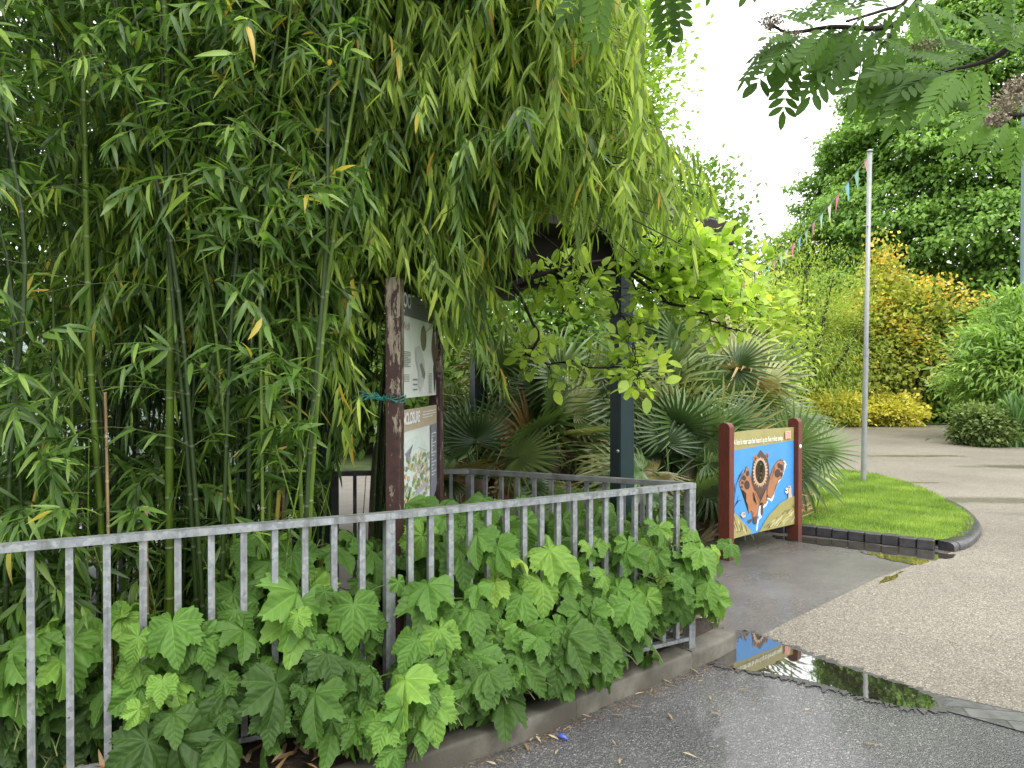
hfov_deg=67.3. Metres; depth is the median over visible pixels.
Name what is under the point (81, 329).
bamboo cane
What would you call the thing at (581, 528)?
lobed leaf plant
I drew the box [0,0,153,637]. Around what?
bamboo cane
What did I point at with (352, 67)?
bamboo cane
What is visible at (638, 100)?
bamboo cane
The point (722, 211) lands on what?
broadleaf tree
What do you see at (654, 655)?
lobed leaf plant
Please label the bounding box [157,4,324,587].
bamboo cane
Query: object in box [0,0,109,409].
bamboo cane
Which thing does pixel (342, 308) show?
bamboo cane
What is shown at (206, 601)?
lobed leaf plant
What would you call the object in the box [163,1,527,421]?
bamboo cane
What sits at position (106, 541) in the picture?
railing
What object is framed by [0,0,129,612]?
bamboo cane
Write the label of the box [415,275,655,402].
broadleaf tree
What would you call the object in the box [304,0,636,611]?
bamboo cane
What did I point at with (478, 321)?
bamboo cane
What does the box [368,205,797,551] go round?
magnolia tree
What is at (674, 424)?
fan palm
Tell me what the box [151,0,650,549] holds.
bamboo cane
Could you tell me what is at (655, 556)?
lobed leaf plant
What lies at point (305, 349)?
bamboo cane
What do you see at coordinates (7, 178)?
bamboo cane
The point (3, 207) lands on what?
bamboo cane
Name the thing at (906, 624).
gravel path
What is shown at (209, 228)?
bamboo cane
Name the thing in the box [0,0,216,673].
bamboo cane
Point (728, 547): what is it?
lobed leaf plant
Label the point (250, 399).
bamboo cane
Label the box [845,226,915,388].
flowering shrub
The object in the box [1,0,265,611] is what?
bamboo cane
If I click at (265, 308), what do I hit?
bamboo cane
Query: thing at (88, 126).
bamboo cane
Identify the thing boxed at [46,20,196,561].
bamboo cane
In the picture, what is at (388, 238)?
bamboo cane
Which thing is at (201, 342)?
bamboo cane
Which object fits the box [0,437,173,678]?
bamboo shoot
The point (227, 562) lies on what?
bamboo shoot
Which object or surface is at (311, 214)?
bamboo cane
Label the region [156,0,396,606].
bamboo cane
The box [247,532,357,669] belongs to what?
lobed leaf plant
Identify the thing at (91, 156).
broadleaf tree
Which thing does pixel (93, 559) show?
bamboo shoot
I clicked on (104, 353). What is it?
dead cane
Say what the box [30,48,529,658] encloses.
bamboo cane
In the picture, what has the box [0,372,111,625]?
bamboo shoot
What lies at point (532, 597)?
lobed leaf plant
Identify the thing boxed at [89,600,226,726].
lobed leaf plant
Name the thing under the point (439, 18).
bamboo cane
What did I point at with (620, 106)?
bamboo cane
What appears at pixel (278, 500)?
dead cane
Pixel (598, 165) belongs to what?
bamboo cane
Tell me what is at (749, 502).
lion board
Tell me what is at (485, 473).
railing
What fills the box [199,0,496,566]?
bamboo cane
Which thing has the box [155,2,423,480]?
bamboo cane
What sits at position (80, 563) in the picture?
bamboo shoot
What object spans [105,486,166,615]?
bamboo shoot
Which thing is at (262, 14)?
bamboo cane
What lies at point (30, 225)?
bamboo cane
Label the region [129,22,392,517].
bamboo cane
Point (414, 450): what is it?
information board
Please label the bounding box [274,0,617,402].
bamboo cane
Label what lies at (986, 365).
broadleaf shrub
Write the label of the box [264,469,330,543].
bamboo shoot
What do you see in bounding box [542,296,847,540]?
fan palm
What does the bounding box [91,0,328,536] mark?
bamboo cane
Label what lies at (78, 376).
bamboo cane
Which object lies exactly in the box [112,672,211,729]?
lobed leaf plant
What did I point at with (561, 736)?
litter scrap
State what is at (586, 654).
lobed leaf plant
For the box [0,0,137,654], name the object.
bamboo cane
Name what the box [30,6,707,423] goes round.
bamboo cane
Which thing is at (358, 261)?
bamboo cane
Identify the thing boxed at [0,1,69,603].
bamboo cane
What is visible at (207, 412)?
bamboo cane
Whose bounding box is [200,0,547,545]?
bamboo cane
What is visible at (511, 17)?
bamboo cane
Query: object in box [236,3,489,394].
bamboo cane
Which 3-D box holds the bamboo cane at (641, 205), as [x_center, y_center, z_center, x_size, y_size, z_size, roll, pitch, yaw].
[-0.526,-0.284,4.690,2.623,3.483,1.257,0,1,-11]
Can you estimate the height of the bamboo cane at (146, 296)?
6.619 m
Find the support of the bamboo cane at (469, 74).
on the soil bed
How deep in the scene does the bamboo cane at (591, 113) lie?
3.69 m
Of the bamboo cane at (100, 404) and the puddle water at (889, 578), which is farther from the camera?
the puddle water at (889, 578)
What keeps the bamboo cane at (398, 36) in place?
on the soil bed
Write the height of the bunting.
1.376 m
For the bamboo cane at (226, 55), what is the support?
on the soil bed
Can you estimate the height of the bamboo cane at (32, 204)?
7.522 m
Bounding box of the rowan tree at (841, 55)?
[553,0,1023,181]
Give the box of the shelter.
[242,193,735,571]
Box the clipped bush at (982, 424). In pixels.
[925,399,1023,447]
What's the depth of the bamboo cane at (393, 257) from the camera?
3.81 m
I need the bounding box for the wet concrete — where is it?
[669,530,949,634]
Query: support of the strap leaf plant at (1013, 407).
on the gravel path
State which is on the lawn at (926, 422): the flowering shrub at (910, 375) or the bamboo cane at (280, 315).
the flowering shrub at (910, 375)
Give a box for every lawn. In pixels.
[802,469,965,539]
[924,421,953,423]
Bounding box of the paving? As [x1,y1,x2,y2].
[138,476,445,613]
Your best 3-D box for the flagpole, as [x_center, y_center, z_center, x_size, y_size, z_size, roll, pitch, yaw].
[5.187,-0.964,11.256,0.165,4.922,0.090,0,1,0]
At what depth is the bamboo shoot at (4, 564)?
3.07 m
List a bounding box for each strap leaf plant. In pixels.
[997,387,1023,446]
[1013,390,1023,446]
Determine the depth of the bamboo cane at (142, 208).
3.47 m
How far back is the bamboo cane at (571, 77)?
3.60 m
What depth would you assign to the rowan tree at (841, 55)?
2.45 m
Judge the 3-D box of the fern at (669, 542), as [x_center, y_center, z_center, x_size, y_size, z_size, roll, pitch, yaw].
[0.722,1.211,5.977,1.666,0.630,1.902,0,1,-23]
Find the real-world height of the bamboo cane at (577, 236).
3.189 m
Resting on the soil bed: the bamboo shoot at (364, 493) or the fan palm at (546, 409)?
the bamboo shoot at (364, 493)
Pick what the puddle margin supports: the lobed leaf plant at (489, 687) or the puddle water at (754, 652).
the puddle water at (754, 652)
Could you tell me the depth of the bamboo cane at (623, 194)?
3.57 m
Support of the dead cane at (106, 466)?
on the soil bed
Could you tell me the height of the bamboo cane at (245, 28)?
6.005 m
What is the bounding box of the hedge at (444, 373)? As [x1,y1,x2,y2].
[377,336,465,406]
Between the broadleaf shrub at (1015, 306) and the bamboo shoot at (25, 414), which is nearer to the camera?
the bamboo shoot at (25, 414)
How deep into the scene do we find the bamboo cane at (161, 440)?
4.04 m
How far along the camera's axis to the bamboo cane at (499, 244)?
3.79 m
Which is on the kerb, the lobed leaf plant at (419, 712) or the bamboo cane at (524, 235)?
the lobed leaf plant at (419, 712)
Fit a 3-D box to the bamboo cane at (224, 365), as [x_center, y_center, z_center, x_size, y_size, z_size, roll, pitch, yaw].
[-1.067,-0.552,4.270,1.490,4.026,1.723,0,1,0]
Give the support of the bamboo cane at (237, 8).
on the soil bed
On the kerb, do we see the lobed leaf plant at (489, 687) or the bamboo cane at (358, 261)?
the lobed leaf plant at (489, 687)
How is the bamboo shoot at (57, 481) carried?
on the soil bed
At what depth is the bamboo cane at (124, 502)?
3.74 m
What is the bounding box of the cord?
[352,391,405,402]
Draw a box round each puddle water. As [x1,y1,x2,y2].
[719,632,938,708]
[773,535,955,564]
[879,571,903,583]
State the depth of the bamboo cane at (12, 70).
5.46 m
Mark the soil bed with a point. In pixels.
(300, 757)
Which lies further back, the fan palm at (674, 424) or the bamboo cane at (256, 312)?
the fan palm at (674, 424)
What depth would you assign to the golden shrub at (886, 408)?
24.63 m
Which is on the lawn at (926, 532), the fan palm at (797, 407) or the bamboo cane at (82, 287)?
the fan palm at (797, 407)
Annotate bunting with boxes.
[743,159,866,287]
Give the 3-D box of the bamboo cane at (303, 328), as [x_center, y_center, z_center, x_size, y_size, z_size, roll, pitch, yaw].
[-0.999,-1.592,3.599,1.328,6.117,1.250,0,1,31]
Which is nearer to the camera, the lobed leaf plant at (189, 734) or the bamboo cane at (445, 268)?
the lobed leaf plant at (189, 734)
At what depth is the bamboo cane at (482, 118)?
3.78 m
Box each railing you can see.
[0,482,695,767]
[1,469,682,635]
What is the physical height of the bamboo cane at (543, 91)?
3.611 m
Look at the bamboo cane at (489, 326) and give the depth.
4.50 m
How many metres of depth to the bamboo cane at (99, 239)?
3.76 m
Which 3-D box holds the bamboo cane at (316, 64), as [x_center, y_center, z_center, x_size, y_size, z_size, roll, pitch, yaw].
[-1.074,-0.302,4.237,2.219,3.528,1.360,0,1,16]
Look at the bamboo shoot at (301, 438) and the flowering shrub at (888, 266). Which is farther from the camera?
the flowering shrub at (888, 266)
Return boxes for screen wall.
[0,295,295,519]
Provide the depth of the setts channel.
3.66 m
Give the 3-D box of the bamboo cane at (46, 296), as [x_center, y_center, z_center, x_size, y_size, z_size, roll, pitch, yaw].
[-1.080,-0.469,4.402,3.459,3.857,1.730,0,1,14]
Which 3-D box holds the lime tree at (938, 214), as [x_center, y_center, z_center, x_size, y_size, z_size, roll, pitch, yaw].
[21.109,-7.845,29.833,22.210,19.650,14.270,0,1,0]
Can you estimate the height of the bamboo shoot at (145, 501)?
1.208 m
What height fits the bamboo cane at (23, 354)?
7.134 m
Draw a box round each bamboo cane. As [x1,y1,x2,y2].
[0,0,50,500]
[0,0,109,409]
[0,0,119,606]
[0,0,124,478]
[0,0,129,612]
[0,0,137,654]
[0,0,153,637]
[0,0,156,555]
[0,0,165,534]
[0,0,177,603]
[0,0,178,529]
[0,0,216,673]
[0,0,237,622]
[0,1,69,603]
[0,1,103,654]
[0,1,114,481]
[0,1,180,594]
[0,1,220,535]
[0,2,113,505]
[0,4,179,557]
[0,6,49,511]
[0,10,28,340]
[0,18,81,500]
[0,21,75,317]
[0,50,37,400]
[0,172,81,450]
[0,216,114,409]
[0,419,55,619]
[1,0,101,551]
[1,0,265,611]
[1,5,160,557]
[3,0,618,600]
[3,4,240,508]
[6,0,378,597]
[10,0,268,547]
[12,0,333,581]
[17,13,599,530]
[19,0,214,587]
[25,0,589,617]
[25,0,719,579]
[28,0,283,591]
[29,0,298,623]
[30,3,201,578]
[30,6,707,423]
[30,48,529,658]
[31,1,204,616]
[34,0,602,415]
[39,0,327,525]
[46,0,275,481]
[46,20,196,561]
[49,0,549,557]
[51,0,651,516]
[52,4,338,606]
[55,0,589,497]
[57,28,372,524]
[62,0,362,543]
[62,0,618,615]
[62,53,296,506]
[66,135,291,523]
[68,0,323,614]
[69,3,591,405]
[71,0,648,523]
[71,71,526,525]
[74,57,653,609]
[79,96,668,510]
[81,1,179,442]
[87,6,385,598]
[89,0,382,586]
[90,39,700,567]
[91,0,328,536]
[92,0,375,565]
[94,0,504,421]
[97,0,490,476]
[97,17,698,519]
[100,0,386,596]
[105,0,365,592]
[107,28,294,517]
[109,21,624,400]
[110,0,647,476]
[111,0,360,566]
[112,0,287,619]
[115,146,386,397]
[118,39,664,398]
[120,0,385,580]
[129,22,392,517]
[130,0,306,607]
[132,5,303,522]
[137,37,323,479]
[140,0,654,519]
[140,4,644,324]
[146,149,648,377]
[147,12,570,515]
[148,0,418,537]
[148,0,451,530]
[149,0,372,517]
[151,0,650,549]
[152,0,442,530]
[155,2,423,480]
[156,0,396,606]
[156,123,694,366]
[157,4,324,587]
[160,0,651,478]
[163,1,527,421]
[174,0,515,456]
[175,3,384,520]
[178,1,310,311]
[180,41,663,425]
[181,92,673,265]
[183,111,368,536]
[184,0,383,514]
[185,6,618,512]
[186,37,639,478]
[187,2,702,540]
[192,63,593,520]
[193,45,667,396]
[196,37,278,515]
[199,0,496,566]
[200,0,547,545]
[202,37,318,517]
[205,0,492,542]
[219,39,698,535]
[220,30,704,532]
[228,0,370,539]
[229,0,506,664]
[232,0,673,515]
[233,0,503,530]
[234,0,650,567]
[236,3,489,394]
[236,62,699,550]
[236,65,719,536]
[239,12,642,538]
[254,1,523,487]
[255,14,577,538]
[259,0,441,403]
[267,25,525,397]
[271,1,384,519]
[273,8,633,609]
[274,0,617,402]
[275,2,548,539]
[287,0,617,429]
[292,91,512,438]
[293,85,482,300]
[294,0,490,418]
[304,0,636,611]
[309,0,665,607]
[313,91,494,526]
[313,94,661,565]
[320,359,354,567]
[321,14,594,332]
[322,9,598,551]
[330,85,649,412]
[347,0,709,416]
[351,61,670,362]
[355,118,625,389]
[357,1,527,392]
[358,229,496,344]
[375,90,682,365]
[421,1,632,411]
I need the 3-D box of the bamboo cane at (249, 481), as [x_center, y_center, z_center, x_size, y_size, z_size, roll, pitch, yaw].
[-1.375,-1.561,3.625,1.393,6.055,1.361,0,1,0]
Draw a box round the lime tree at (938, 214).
[757,0,1023,423]
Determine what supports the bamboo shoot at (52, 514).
on the soil bed
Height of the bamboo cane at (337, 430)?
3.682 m
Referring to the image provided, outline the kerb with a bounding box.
[331,626,736,767]
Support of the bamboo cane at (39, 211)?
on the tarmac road
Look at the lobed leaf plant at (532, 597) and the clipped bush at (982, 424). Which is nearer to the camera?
the lobed leaf plant at (532, 597)
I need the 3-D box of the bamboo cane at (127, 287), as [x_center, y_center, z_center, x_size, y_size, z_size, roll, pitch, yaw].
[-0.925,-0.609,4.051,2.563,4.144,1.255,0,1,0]
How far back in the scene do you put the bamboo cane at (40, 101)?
3.69 m
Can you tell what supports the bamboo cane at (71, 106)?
on the soil bed
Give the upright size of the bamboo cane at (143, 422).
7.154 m
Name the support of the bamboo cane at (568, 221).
on the soil bed
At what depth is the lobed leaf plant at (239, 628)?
3.07 m
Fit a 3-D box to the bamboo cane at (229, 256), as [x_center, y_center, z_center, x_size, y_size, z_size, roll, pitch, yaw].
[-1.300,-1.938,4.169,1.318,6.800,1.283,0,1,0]
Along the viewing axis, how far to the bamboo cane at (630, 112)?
3.75 m
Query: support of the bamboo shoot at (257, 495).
on the soil bed
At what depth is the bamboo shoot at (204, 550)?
3.71 m
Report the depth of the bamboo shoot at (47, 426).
3.19 m
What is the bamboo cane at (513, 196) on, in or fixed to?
on the soil bed
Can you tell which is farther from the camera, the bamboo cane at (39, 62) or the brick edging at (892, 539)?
the brick edging at (892, 539)
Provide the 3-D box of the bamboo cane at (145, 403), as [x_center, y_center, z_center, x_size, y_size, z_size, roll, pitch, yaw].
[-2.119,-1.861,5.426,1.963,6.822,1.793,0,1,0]
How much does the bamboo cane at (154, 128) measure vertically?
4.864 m
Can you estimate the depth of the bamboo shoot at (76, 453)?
3.33 m
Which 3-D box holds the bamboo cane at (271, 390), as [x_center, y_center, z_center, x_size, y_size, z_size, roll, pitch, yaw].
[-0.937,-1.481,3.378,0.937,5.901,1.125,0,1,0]
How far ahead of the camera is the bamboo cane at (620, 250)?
4.13 m
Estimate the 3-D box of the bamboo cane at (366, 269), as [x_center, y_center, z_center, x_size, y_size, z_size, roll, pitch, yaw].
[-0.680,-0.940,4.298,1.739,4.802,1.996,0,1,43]
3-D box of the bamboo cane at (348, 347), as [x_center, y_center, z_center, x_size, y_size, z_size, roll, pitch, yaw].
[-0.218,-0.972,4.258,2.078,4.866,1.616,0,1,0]
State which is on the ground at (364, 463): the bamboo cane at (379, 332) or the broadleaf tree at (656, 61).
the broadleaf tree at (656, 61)
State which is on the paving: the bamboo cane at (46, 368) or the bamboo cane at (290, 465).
the bamboo cane at (290, 465)
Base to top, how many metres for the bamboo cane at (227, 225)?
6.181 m
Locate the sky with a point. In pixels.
(746, 129)
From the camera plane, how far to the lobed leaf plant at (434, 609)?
3.29 m
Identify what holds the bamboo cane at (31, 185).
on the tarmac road
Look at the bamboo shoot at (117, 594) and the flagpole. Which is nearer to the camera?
the bamboo shoot at (117, 594)
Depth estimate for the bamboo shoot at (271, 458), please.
3.26 m
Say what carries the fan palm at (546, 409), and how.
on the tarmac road
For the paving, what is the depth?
9.71 m
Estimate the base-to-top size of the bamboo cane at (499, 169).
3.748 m
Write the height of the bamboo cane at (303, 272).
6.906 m
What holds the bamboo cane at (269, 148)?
on the soil bed
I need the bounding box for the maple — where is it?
[755,217,923,427]
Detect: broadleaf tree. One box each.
[0,0,127,289]
[334,295,465,460]
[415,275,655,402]
[581,0,713,431]
[636,142,776,318]
[638,245,830,410]
[742,232,810,349]
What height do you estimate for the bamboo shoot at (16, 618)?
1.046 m
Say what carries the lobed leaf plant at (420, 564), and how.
on the soil bed
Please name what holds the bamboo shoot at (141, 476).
on the soil bed
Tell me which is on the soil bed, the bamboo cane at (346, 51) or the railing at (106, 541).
the bamboo cane at (346, 51)
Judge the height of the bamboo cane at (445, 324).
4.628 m
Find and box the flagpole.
[861,149,872,480]
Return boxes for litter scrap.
[557,733,568,740]
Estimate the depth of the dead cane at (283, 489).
3.60 m
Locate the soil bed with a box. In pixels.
[85,618,717,767]
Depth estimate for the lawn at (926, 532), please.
8.59 m
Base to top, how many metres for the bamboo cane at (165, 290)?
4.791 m
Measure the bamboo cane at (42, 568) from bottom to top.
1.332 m
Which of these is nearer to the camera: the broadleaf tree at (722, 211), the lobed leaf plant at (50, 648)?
the lobed leaf plant at (50, 648)
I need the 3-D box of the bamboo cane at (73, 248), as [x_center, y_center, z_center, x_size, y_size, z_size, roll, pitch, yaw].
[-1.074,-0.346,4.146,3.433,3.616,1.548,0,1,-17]
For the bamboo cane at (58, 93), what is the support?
on the soil bed
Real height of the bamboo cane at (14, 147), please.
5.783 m
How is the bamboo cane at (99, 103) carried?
on the soil bed
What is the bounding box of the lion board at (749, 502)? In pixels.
[718,418,801,560]
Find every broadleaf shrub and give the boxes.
[914,303,1023,440]
[941,277,1023,378]
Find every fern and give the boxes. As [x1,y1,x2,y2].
[457,484,682,570]
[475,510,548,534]
[529,505,730,574]
[544,479,719,527]
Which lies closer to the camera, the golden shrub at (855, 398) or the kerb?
the kerb
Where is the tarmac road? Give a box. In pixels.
[14,509,1023,767]
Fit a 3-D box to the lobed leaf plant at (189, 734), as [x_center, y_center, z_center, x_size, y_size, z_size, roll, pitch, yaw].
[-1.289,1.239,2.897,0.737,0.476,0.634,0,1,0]
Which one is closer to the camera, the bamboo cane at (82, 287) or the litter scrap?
the litter scrap
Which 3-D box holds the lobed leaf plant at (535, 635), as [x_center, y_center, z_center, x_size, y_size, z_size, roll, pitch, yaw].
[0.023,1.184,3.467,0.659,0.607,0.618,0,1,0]
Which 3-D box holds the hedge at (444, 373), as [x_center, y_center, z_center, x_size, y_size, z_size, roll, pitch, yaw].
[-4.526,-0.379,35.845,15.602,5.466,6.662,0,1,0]
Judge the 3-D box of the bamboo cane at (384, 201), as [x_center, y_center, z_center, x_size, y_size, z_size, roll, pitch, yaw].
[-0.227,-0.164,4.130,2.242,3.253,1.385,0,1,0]
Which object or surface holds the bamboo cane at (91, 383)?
on the soil bed
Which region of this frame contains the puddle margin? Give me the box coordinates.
[707,629,953,714]
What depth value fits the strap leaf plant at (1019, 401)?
17.60 m
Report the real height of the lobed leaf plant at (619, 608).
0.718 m
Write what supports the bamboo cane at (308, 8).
on the soil bed
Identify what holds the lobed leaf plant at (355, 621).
on the soil bed
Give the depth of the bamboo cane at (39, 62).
3.29 m
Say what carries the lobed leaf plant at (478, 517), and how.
on the soil bed
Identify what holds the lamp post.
on the ground at (364, 463)
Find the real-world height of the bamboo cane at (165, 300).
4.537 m
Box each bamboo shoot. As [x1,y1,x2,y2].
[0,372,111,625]
[0,382,75,576]
[0,391,103,753]
[0,399,129,639]
[0,417,103,663]
[0,420,76,655]
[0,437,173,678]
[0,438,103,679]
[0,503,96,628]
[0,527,93,670]
[1,499,162,675]
[2,403,243,661]
[27,498,153,678]
[44,459,238,614]
[75,426,243,610]
[101,364,285,613]
[102,448,286,607]
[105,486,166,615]
[113,443,236,606]
[152,476,293,587]
[163,468,323,606]
[186,367,328,603]
[227,393,330,523]
[230,336,328,571]
[245,459,329,567]
[250,418,317,587]
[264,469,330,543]
[363,472,366,510]
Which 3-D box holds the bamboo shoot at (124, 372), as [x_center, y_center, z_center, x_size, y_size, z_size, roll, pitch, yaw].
[-1.493,0.687,3.663,0.727,1.558,0.878,0,1,-22]
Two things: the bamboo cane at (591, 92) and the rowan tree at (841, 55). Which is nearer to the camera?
the rowan tree at (841, 55)
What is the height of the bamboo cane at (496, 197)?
3.125 m
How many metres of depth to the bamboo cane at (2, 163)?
6.27 m
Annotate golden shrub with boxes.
[800,382,878,427]
[857,391,937,426]
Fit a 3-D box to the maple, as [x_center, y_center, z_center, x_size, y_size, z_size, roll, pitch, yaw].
[9.835,-1.722,25.459,6.828,7.426,6.098,0,1,18]
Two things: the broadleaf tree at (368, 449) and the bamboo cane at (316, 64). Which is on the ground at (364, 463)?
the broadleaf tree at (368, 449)
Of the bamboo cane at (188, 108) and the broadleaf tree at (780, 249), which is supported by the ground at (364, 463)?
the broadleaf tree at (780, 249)
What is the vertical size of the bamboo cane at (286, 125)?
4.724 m
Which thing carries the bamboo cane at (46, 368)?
on the soil bed
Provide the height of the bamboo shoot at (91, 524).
1.335 m
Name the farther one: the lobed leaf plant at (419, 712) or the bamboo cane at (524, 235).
the bamboo cane at (524, 235)
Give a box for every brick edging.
[762,524,934,550]
[938,499,980,551]
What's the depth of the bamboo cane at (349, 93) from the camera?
3.80 m
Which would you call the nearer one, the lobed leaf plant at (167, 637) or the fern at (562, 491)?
the lobed leaf plant at (167, 637)
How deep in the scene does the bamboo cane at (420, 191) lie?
3.62 m
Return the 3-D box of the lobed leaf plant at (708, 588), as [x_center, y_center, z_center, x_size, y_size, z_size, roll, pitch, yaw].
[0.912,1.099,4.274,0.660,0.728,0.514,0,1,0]
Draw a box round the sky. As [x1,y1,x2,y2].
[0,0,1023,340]
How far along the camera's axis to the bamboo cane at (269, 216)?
3.63 m
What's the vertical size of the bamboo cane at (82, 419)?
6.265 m
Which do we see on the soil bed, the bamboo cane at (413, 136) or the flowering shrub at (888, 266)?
the bamboo cane at (413, 136)
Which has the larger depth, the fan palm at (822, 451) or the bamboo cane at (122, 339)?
the fan palm at (822, 451)
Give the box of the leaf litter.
[63,616,735,767]
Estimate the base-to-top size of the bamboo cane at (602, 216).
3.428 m
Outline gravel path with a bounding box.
[763,425,1023,711]
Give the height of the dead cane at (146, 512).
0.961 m
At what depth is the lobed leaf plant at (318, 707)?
2.94 m
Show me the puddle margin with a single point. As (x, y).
(941, 707)
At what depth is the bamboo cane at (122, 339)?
4.07 m
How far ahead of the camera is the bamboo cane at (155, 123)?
3.85 m
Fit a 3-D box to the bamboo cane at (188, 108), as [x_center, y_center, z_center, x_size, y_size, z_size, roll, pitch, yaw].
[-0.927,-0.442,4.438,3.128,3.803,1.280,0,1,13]
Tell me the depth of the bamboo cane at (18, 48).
4.46 m
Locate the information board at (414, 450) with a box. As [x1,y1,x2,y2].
[385,277,443,638]
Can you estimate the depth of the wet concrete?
6.19 m
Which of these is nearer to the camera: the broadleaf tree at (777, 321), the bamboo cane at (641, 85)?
the bamboo cane at (641, 85)
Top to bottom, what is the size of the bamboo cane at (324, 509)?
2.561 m
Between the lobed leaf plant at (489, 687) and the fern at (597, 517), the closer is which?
the lobed leaf plant at (489, 687)
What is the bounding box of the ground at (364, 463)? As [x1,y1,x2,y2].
[334,420,1023,470]
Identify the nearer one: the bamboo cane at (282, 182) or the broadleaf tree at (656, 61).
the bamboo cane at (282, 182)
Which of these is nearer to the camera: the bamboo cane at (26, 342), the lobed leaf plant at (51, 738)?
the lobed leaf plant at (51, 738)
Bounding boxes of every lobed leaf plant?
[0,612,113,758]
[0,671,122,767]
[83,642,282,767]
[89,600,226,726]
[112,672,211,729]
[161,534,288,718]
[199,578,235,625]
[212,613,368,767]
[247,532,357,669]
[279,663,394,767]
[301,529,404,666]
[349,663,468,767]
[368,490,465,628]
[390,625,565,743]
[392,574,532,692]
[397,518,580,629]
[440,492,548,587]
[449,581,564,708]
[537,525,651,663]
[546,594,637,702]
[547,502,654,579]
[611,517,716,654]
[626,579,674,669]
[640,517,726,647]
[669,531,739,646]
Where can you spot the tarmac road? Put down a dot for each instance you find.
(774, 725)
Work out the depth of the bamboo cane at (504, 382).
4.40 m
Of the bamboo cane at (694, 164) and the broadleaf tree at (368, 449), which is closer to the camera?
the bamboo cane at (694, 164)
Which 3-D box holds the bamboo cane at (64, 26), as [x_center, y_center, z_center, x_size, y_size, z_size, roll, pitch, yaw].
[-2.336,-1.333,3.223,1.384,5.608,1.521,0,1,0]
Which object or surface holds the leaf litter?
on the soil bed
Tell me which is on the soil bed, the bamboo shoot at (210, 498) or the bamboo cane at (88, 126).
the bamboo shoot at (210, 498)
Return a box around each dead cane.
[101,345,105,666]
[104,392,112,676]
[143,506,148,613]
[275,490,280,519]
[281,324,288,532]
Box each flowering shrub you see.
[798,262,1011,423]
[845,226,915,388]
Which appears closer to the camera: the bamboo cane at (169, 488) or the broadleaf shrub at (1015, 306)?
the bamboo cane at (169, 488)
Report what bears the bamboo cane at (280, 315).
on the soil bed
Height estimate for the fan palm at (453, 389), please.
3.079 m
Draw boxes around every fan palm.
[411,320,607,502]
[422,388,566,512]
[470,322,671,510]
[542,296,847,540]
[572,376,774,549]
[725,371,844,501]
[760,397,863,531]
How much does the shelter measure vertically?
3.754 m
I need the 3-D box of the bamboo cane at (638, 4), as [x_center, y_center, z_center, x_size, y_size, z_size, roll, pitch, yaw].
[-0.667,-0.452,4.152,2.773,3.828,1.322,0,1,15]
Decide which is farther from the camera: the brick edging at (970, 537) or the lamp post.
the lamp post
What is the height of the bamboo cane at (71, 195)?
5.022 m
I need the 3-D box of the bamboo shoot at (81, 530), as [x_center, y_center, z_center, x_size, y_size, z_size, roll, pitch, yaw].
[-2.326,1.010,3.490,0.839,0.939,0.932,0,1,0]
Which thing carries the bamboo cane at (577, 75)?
on the soil bed
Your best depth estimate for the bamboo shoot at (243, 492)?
3.71 m
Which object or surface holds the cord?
attached to the information board at (414, 450)
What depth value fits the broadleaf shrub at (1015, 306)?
19.94 m
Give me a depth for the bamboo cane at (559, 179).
3.76 m
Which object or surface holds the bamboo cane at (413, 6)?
on the soil bed
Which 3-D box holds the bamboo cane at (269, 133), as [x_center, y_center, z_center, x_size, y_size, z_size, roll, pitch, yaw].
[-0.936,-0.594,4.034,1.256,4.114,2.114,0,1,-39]
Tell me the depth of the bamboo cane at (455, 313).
3.73 m
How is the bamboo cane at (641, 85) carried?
on the soil bed
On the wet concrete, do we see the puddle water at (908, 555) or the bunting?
the puddle water at (908, 555)
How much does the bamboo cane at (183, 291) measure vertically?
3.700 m
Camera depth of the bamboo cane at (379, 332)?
4.00 m
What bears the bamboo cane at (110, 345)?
on the soil bed
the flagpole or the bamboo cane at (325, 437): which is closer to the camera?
the bamboo cane at (325, 437)
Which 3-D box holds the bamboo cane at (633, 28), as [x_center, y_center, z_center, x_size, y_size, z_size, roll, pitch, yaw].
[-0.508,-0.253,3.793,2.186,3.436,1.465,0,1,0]
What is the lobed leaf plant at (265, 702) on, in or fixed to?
on the soil bed
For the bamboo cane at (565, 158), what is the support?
on the soil bed
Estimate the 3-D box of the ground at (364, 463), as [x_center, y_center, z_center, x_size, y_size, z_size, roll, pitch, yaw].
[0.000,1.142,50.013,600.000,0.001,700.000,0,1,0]
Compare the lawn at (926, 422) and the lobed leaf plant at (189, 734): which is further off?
the lawn at (926, 422)
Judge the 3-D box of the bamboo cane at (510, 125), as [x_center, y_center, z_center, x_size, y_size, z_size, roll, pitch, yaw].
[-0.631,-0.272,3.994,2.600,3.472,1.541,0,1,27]
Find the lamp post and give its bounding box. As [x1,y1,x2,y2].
[1015,89,1023,363]
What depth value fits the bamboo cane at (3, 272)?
4.21 m
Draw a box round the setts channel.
[762,635,1023,731]

